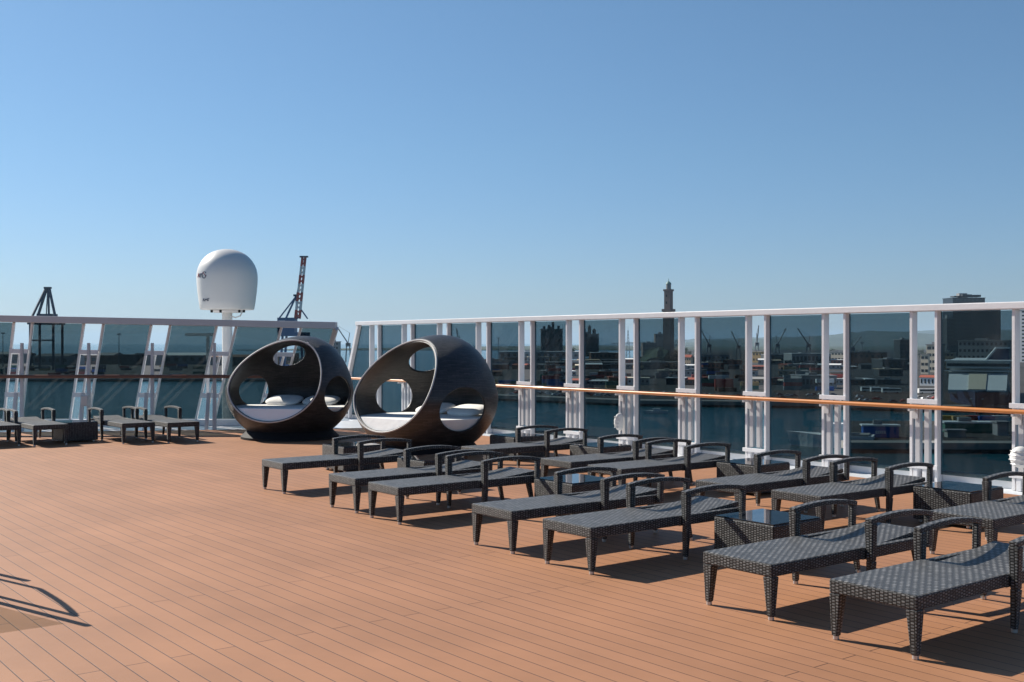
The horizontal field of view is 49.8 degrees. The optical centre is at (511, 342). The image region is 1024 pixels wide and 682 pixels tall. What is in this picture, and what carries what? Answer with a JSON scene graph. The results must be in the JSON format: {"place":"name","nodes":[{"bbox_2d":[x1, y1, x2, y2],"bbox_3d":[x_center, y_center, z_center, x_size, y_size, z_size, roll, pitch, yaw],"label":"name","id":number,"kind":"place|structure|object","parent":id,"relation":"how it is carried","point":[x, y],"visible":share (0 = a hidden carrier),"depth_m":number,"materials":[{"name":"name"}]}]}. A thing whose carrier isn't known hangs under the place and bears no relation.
{"place":"outdoors","nodes":[
{"label":"outdoors","id":0,"kind":"place"},
{"bbox_2d":[10,363,287,380],"bbox_3d":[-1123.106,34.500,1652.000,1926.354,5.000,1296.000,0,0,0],"label":"quay","id":1,"kind":"structure","parent":0,"point":[147,370],"depth_m":1280.07,"materials":[{"name":"concrete"}]},
{"bbox_2d":[11,353,26,362],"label":"shed","id":2,"kind":"structure","parent":1,"relation":"on","point":[14,357],"depth_m":1721.90,"materials":[{"name":"grey glass"}]},
{"bbox_2d":[27,287,57,363],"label":"gantry crane","id":3,"kind":"object","parent":1,"relation":"on","point":[47,291],"visible":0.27,"depth_m":1296.11,"materials":[{"name":"metal"}]},
{"bbox_2d":[80,355,84,364],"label":"shed","id":4,"kind":"structure","parent":1,"relation":"on","point":[82,360],"depth_m":1624.28,"materials":[{"name":"grey glass"}]},
{"bbox_2d":[81,353,100,363],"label":"shed","id":5,"kind":"structure","parent":1,"relation":"on","point":[93,358],"depth_m":1643.64,"materials":[{"name":"grey glass"}]},
{"bbox_2d":[10,378,221,379],"bbox_3d":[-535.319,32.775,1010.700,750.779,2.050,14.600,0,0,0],"label":"quay edge","id":6,"kind":"object","parent":1,"relation":"attached to","point":[143,378],"depth_m":1003.40,"materials":[{"name":"concrete"}]},
{"bbox_2d":[146,355,165,364],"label":"shed","id":7,"kind":"structure","parent":1,"relation":"on","point":[158,361],"depth_m":1574.22,"materials":[{"name":"grey glass"}]},
{"bbox_2d":[211,356,221,364],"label":"shed","id":8,"kind":"structure","parent":1,"relation":"on","point":[220,363],"depth_m":1572.17,"materials":[{"name":"grey glass"}]},
{"bbox_2d":[278,356,294,363],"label":"shed","id":9,"kind":"structure","parent":1,"relation":"on","point":[288,359],"depth_m":1643.64,"materials":[{"name":"grey glass"}]},
{"bbox_2d":[277,256,307,365],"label":"boom crane","id":10,"kind":"object","parent":1,"relation":"on","point":[286,332],"visible":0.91,"depth_m":1152.35,"materials":[{"name":"blue paint"}]},
{"bbox_2d":[337,325,350,362],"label":"harbour crane","id":11,"kind":"object","parent":1,"relation":"on","point":[348,344],"visible":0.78,"depth_m":1806.72,"materials":[{"name":"grey metal"}]},
{"bbox_2d":[206,365,209,418],"bbox_3d":[-9.335,2.853,33.000,0.820,6.293,0.300,0,0,0],"label":"post","id":12,"kind":"object","parent":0,"point":[207,385],"depth_m":32.96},
{"bbox_2d":[196,249,257,391],"bbox_3d":[-8.786,1.554,34.000,1.840,8.893,1.840,0,0,0],"label":"radome","id":13,"kind":"object","parent":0,"point":[227,281],"visible":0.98,"depth_m":33.33,"materials":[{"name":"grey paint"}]},
{"bbox_2d":[333,340,340,354],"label":"office block","id":14,"kind":"structure","parent":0,"point":[337,346],"depth_m":1808.97,"materials":[{"name":"grey glass"}]},
{"bbox_2d":[7,344,934,464],"bbox_3d":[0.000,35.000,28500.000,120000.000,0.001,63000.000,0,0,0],"label":"sea","id":15,"kind":"structure","parent":0,"point":[144,387],"depth_m":811.18,"materials":[{"name":"teal liquid"}]},
{"bbox_2d":[833,423,842,447],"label":"work boat","id":16,"kind":"object","parent":15,"relation":"on","point":[841,433],"visible":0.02,"depth_m":367.54,"materials":[{"name":"white metal"}]},
{"bbox_2d":[0,0,1023,343],"label":"sky","id":17,"kind":"structure","parent":0,"point":[425,159],"materials":[{"name":"blue"}]},
{"bbox_2d":[283,345,925,349],"bbox_3d":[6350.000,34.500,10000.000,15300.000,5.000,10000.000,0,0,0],"label":"land","id":18,"kind":"structure","parent":0,"point":[688,347],"depth_m":7752.23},
{"bbox_2d":[685,355,692,363],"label":"house","id":19,"kind":"structure","parent":0,"point":[688,359],"depth_m":1505.69,"materials":[{"name":"beige paint"}]},
{"bbox_2d":[752,350,763,362],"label":"warehouse","id":20,"kind":"structure","parent":0,"point":[756,354],"depth_m":1804.55,"materials":[{"name":"paint"}]},
{"bbox_2d":[524,350,1023,411],"bbox_3d":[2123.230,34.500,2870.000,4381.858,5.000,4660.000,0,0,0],"label":"quay","id":21,"kind":"structure","parent":0,"point":[838,390],"depth_m":1051.14,"materials":[{"name":"concrete"}]},
{"bbox_2d":[524,364,529,368],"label":"dock shed","id":22,"kind":"structure","parent":21,"relation":"on","point":[526,366],"depth_m":1342.62,"materials":[{"name":"grey metal"}]},
{"bbox_2d":[524,351,578,358],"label":"long shed","id":23,"kind":"structure","parent":21,"relation":"on","point":[575,354],"depth_m":2191.51,"materials":[{"name":"grey glass"}]},
{"bbox_2d":[572,378,578,383],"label":"dock shed","id":24,"kind":"structure","parent":21,"relation":"on","point":[575,380],"depth_m":840.95,"materials":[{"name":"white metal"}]},
{"bbox_2d":[626,330,629,357],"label":"lattice mast","id":25,"kind":"object","parent":21,"relation":"on","point":[627,346],"visible":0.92,"depth_m":2258.29,"materials":[{"name":"grey metal"}]},
{"bbox_2d":[625,363,632,368],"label":"dock shed","id":26,"kind":"structure","parent":21,"relation":"on","point":[629,365],"depth_m":1339.69,"materials":[{"name":"grey metal"}]},
{"bbox_2d":[625,358,632,362],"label":"dock shed","id":27,"kind":"structure","parent":21,"relation":"on","point":[628,360],"depth_m":1764.11,"materials":[{"name":"white metal"}]},
{"bbox_2d":[627,377,632,384],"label":"dock shed","id":28,"kind":"structure","parent":21,"relation":"on","point":[629,380],"depth_m":841.65,"materials":[{"name":"concrete"}]},
{"bbox_2d":[685,377,694,384],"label":"dock shed","id":29,"kind":"structure","parent":21,"relation":"on","point":[689,380],"depth_m":841.11,"materials":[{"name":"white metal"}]},
{"bbox_2d":[685,368,694,375],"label":"dock shed","id":30,"kind":"structure","parent":21,"relation":"on","point":[690,371],"depth_m":1064.76,"materials":[{"name":"concrete"}]},
{"bbox_2d":[685,364,694,368],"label":"dock shed","id":31,"kind":"structure","parent":21,"relation":"on","point":[687,366],"depth_m":1339.39,"materials":[{"name":"white metal"}]},
{"bbox_2d":[752,369,758,375],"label":"dock shed","id":32,"kind":"structure","parent":21,"relation":"on","point":[754,372],"depth_m":1062.33,"materials":[{"name":"concrete"}]},
{"bbox_2d":[754,325,758,349],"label":"harbour crane","id":33,"kind":"object","parent":21,"relation":"on","point":[756,343],"visible":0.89,"depth_m":2007.33,"materials":[{"name":"grey metal"}]},
{"bbox_2d":[752,377,763,384],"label":"dock shed","id":34,"kind":"structure","parent":21,"relation":"on","point":[760,380],"depth_m":840.99,"materials":[{"name":"beige paint"}]},
{"bbox_2d":[752,365,763,368],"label":"dock shed","id":35,"kind":"structure","parent":21,"relation":"on","point":[757,366],"depth_m":1338.88,"materials":[{"name":"metal"}]},
{"bbox_2d":[758,358,763,363],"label":"dock shed","id":36,"kind":"structure","parent":21,"relation":"on","point":[760,360],"depth_m":1645.22,"materials":[{"name":"white metal"}]},
{"bbox_2d":[829,363,841,368],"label":"dock shed","id":37,"kind":"structure","parent":21,"relation":"on","point":[834,366],"depth_m":1337.36,"materials":[{"name":"white metal"}]},
{"bbox_2d":[829,374,842,377],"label":"shipping container","id":38,"kind":"object","parent":21,"relation":"on","point":[840,376],"visible":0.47,"depth_m":847.91,"materials":[{"name":"red paint"}]},
{"bbox_2d":[831,359,842,363],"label":"dock shed","id":39,"kind":"structure","parent":21,"relation":"on","point":[838,361],"depth_m":1643.69,"materials":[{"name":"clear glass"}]},
{"bbox_2d":[837,378,842,384],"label":"dock shed","id":40,"kind":"structure","parent":21,"relation":"on","point":[839,381],"depth_m":841.08,"materials":[{"name":"concrete"}]},
{"bbox_2d":[625,330,934,343],"bbox_3d":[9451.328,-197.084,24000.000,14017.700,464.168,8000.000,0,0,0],"label":"hills","id":41,"kind":"structure","parent":0,"point":[925,331],"depth_m":23093.85,"materials":[{"name":"grey"}]},
{"bbox_2d":[685,333,934,345],"bbox_3d":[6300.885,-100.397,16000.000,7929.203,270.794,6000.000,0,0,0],"label":"hills","id":42,"kind":"structure","parent":0,"point":[923,339],"depth_m":14081.63,"materials":[{"name":"grey"}]},
{"bbox_2d":[829,375,837,388],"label":"warehouse","id":43,"kind":"structure","parent":0,"point":[834,384],"depth_m":769.36,"materials":[{"name":"grey concrete"}]},
{"bbox_2d":[829,351,842,359],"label":"warehouse","id":44,"kind":"structure","parent":0,"point":[836,354],"depth_m":1900.19,"materials":[{"name":"beige paint"}]},
{"bbox_2d":[920,354,930,373],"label":"apartment block","id":45,"kind":"structure","parent":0,"point":[925,363],"depth_m":1129.29,"materials":[{"name":"beige paint"}]},
{"bbox_2d":[917,388,934,393],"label":"coach","id":46,"kind":"object","parent":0,"point":[925,390],"visible":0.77,"depth_m":694.19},
{"bbox_2d":[920,389,934,390],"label":"window","id":47,"kind":"structure","parent":46,"relation":"in","point":[920,389],"depth_m":693.98,"materials":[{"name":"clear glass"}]},
{"bbox_2d":[919,375,934,385],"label":"row house","id":48,"kind":"structure","parent":0,"point":[927,380],"depth_m":822.92,"materials":[{"name":"white concrete"}]},
{"bbox_2d":[923,421,934,452],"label":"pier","id":49,"kind":"structure","parent":0,"point":[933,432],"depth_m":393.80,"materials":[{"name":"concrete"}]},
{"bbox_2d":[841,440,934,448],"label":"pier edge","id":50,"kind":"object","parent":49,"relation":"attached to","point":[933,444],"visible":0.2,"depth_m":351.48,"materials":[{"name":"concrete"}]},
{"bbox_2d":[925,342,934,371],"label":"apartment block","id":51,"kind":"structure","parent":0,"point":[930,348],"depth_m":1207.48,"materials":[{"name":"beige paint"}]},
{"bbox_2d":[943,293,1000,311],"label":"glass tower","id":52,"kind":"structure","parent":0,"point":[961,298],"depth_m":2582.86,"materials":[{"name":"grey glass"}]},
{"bbox_2d":[1020,309,1023,361],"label":"louvred block","id":53,"kind":"structure","parent":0,"point":[1021,335],"depth_m":1826.72,"materials":[{"name":"white concrete"}]},
{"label":"rock terrain","id":54,"kind":"structure","parent":0,"visible":0},
{"bbox_2d":[662,279,674,318],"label":"lighthouse","id":55,"kind":"object","parent":54,"relation":"on","point":[668,298],"visible":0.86,"depth_m":1396.99,"materials":[{"name":"grey stone"}]},
{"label":"ship side","id":56,"kind":"structure","parent":0,"visible":0},
{"bbox_2d":[0,417,1021,494],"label":"waterway","id":57,"kind":"object","parent":56,"relation":"on","point":[349,423],"visible":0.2,"depth_m":26.59,"materials":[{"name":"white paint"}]},
{"bbox_2d":[0,315,338,430],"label":"windscreen","id":58,"kind":"object","parent":57,"relation":"on","point":[55,351],"visible":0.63,"depth_m":26.18,"materials":[{"name":"white paint"}]},
{"bbox_2d":[81,395,89,405],"bbox_3d":[-9.873,1.331,25.492,0.160,0.260,0.135,0,0,0],"label":"junction box","id":59,"kind":"object","parent":58,"relation":"attached to","point":[85,400],"visible":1,"depth_m":25.43,"materials":[{"name":"grey paint"}]},
{"bbox_2d":[0,428,1023,681],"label":"deck","id":60,"kind":"structure","parent":57,"relation":"on","point":[184,556],"depth_m":8.83,"materials":[{"name":"brown wood"}]},
{"bbox_2d":[0,408,20,445],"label":"sun lounger","id":61,"kind":"object","parent":60,"relation":"on","point":[7,425],"visible":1,"depth_m":21.43,"materials":[{"name":"black wicker"}]},
{"bbox_2d":[4,407,68,446],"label":"sun lounger","id":62,"kind":"object","parent":60,"relation":"on","point":[35,424],"visible":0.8,"depth_m":22.03,"materials":[{"name":"black wicker"}]},
{"bbox_2d":[53,420,97,442],"bbox_3d":[-8.889,1.796,22.443,0.690,0.408,0.690,0,0,-38],"label":"side table","id":63,"kind":"object","parent":60,"relation":"on","point":[79,430],"visible":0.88,"depth_m":22.22,"materials":[{"name":"black wicker"}]},
{"bbox_2d":[88,406,154,443],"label":"sun lounger","id":64,"kind":"object","parent":60,"relation":"on","point":[123,423],"visible":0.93,"depth_m":22.59,"materials":[{"name":"black wicker"}]},
{"bbox_2d":[130,405,198,442],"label":"sun lounger","id":65,"kind":"object","parent":60,"relation":"on","point":[163,422],"visible":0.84,"depth_m":22.77,"materials":[{"name":"black wicker"}]},
{"bbox_2d":[225,336,353,441],"bbox_3d":[-4.691,0.925,23.388,2.660,2.150,2.484,0,0,0],"label":"daybed","id":66,"kind":"object","parent":60,"relation":"on","point":[310,396],"visible":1,"depth_m":23.02,"materials":[{"name":"dark brown wicker"},{"name":"white cloth"}]},
{"bbox_2d":[262,435,411,493],"bbox_3d":[-2.428,1.669,15.443,2.022,0.661,0.805,0,0,-38],"label":"sun lounger","id":67,"kind":"object","parent":60,"relation":"on","point":[360,458],"visible":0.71,"depth_m":15.23,"materials":[{"name":"black wicker"}]},
{"bbox_2d":[322,441,379,471],"bbox_3d":[-2.519,1.796,17.359,0.690,0.408,0.690,0,0,-38],"label":"side table","id":68,"kind":"object","parent":60,"relation":"on","point":[346,447],"visible":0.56,"depth_m":17.15,"materials":[{"name":"black wicker"}]},
{"bbox_2d":[329,445,492,512],"bbox_3d":[-1.239,1.669,13.796,2.022,0.661,0.805,0,0,-38],"label":"sun lounger","id":69,"kind":"object","parent":60,"relation":"on","point":[356,480],"visible":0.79,"depth_m":13.57,"materials":[{"name":"black wicker"}]},
{"bbox_2d":[353,335,497,455],"bbox_3d":[-1.518,0.925,20.246,2.500,2.150,2.556,0,0,-36],"label":"daybed","id":70,"kind":"object","parent":60,"relation":"on","point":[454,401],"visible":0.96,"depth_m":19.67,"materials":[{"name":"dark brown wicker"},{"name":"white cloth"}]},
{"bbox_2d":[397,454,464,467],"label":"side table","id":71,"kind":"object","parent":60,"relation":"on","point":[422,460],"visible":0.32,"depth_m":15.18,"materials":[{"name":"black wicker"}]},
{"bbox_2d":[368,451,540,524],"bbox_3d":[-0.654,1.669,12.984,2.022,0.661,0.805,0,0,-38],"label":"sun lounger","id":72,"kind":"object","parent":60,"relation":"on","point":[484,479],"visible":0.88,"depth_m":12.79,"materials":[{"name":"black wicker"}]},
{"bbox_2d":[490,433,544,460],"bbox_3d":[0.093,1.796,19.100,0.690,0.408,0.690,0,0,-38],"label":"side table","id":73,"kind":"object","parent":60,"relation":"on","point":[505,438],"visible":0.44,"depth_m":18.92,"materials":[{"name":"black wicker"}]},
{"bbox_2d":[461,425,587,468],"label":"sun lounger","id":74,"kind":"object","parent":60,"relation":"on","point":[547,445],"visible":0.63,"depth_m":17.26,"materials":[{"name":"black wicker"}]},
{"bbox_2d":[472,466,664,553],"bbox_3d":[0.600,1.669,11.285,2.022,0.661,0.805,0,0,-38],"label":"sun lounger","id":75,"kind":"object","parent":60,"relation":"on","point":[559,503],"visible":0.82,"depth_m":11.06,"materials":[{"name":"black wicker"}]},
{"bbox_2d":[534,474,610,514],"bbox_3d":[0.743,1.796,12.966,0.690,0.408,0.690,0,0,-38],"label":"side table","id":76,"kind":"object","parent":60,"relation":"on","point":[572,483],"visible":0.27,"depth_m":12.79,"materials":[{"name":"black wicker"}]},
{"bbox_2d":[570,442,631,473],"bbox_3d":[1.389,1.796,17.283,0.690,0.408,0.690,0,0,-38],"label":"side table","id":77,"kind":"object","parent":60,"relation":"on","point":[583,448],"visible":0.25,"depth_m":17.11,"materials":[{"name":"black wicker"}]},
{"bbox_2d":[541,434,677,481],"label":"sun lounger","id":78,"kind":"object","parent":60,"relation":"on","point":[637,452],"visible":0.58,"depth_m":15.43,"materials":[{"name":"black wicker"}]},
{"bbox_2d":[543,477,746,574],"bbox_3d":[1.271,1.669,10.363,2.022,0.661,0.806,0,0,-38],"label":"sun lounger","id":79,"kind":"object","parent":60,"relation":"on","point":[686,511],"visible":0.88,"depth_m":10.15,"materials":[{"name":"black wicker"}]},
{"bbox_2d":[587,439,730,487],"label":"sun lounger","id":80,"kind":"object","parent":60,"relation":"on","point":[687,462],"visible":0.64,"depth_m":14.66,"materials":[{"name":"black wicker"}]},
{"bbox_2d":[717,458,789,495],"bbox_3d":[3.239,1.796,14.807,0.690,0.408,0.690,0,0,-38],"label":"side table","id":81,"kind":"object","parent":60,"relation":"on","point":[734,467],"visible":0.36,"depth_m":14.64,"materials":[{"name":"black wicker"}]},
{"bbox_2d":[714,508,820,548],"bbox_3d":[2.351,1.796,10.135,0.690,0.408,0.690,0,0,-38],"label":"side table","id":82,"kind":"object","parent":60,"relation":"on","point":[744,527],"visible":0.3,"depth_m":9.99,"materials":[{"name":"black wicker"}]},
{"bbox_2d":[696,450,849,512],"bbox_3d":[3.129,1.669,13.165,2.022,0.661,0.805,0,0,-38],"label":"sun lounger","id":83,"kind":"object","parent":60,"relation":"on","point":[757,482],"visible":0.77,"depth_m":13.07,"materials":[{"name":"black wicker"}]},
{"bbox_2d":[703,499,932,620],"bbox_3d":[2.461,1.669,8.780,2.022,0.661,0.805,0,0,-38],"label":"sun lounger","id":84,"kind":"object","parent":60,"relation":"on","point":[869,540],"visible":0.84,"depth_m":8.56,"materials":[{"name":"black wicker"}]},
{"bbox_2d":[771,457,933,531],"bbox_3d":[3.807,1.669,12.299,2.022,0.661,0.805,0,0,-38],"label":"sun lounger","id":85,"kind":"object","parent":60,"relation":"on","point":[888,484],"visible":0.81,"depth_m":12.10,"materials":[{"name":"black wicker"}]},
{"bbox_2d":[829,517,1023,659],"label":"sun lounger","id":86,"kind":"object","parent":60,"relation":"on","point":[918,585],"visible":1,"depth_m":7.51,"materials":[{"name":"black wicker"}]},
{"bbox_2d":[913,481,1002,528],"bbox_3d":[4.968,1.796,12.274,0.690,0.408,0.690,0,0,-38],"label":"side table","id":87,"kind":"object","parent":60,"relation":"on","point":[936,495],"visible":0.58,"depth_m":12.13,"materials":[{"name":"black wicker"}]},
{"bbox_2d":[929,471,1023,553],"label":"sun lounger","id":88,"kind":"object","parent":60,"relation":"on","point":[994,515],"visible":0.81,"depth_m":10.43,"materials":[{"name":"black wicker"}]},
{"bbox_2d":[345,301,1023,490],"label":"windscreen","id":89,"kind":"object","parent":57,"relation":"on","point":[978,407],"visible":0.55,"depth_m":18.80,"materials":[{"name":"white paint"}]},
{"bbox_2d":[614,413,622,430],"bbox_3d":[2.062,1.540,21.481,0.173,0.340,0.140,0,0,-38],"label":"bulkhead light","id":90,"kind":"object","parent":89,"relation":"attached to","point":[618,422],"visible":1,"depth_m":21.44,"materials":[{"name":"grey paint"}]},
{"bbox_2d":[1009,446,1023,467],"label":"bulkhead light","id":91,"kind":"object","parent":89,"relation":"attached to","point":[1016,454],"visible":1,"depth_m":15.15,"materials":[{"name":"grey paint"}]}
]}

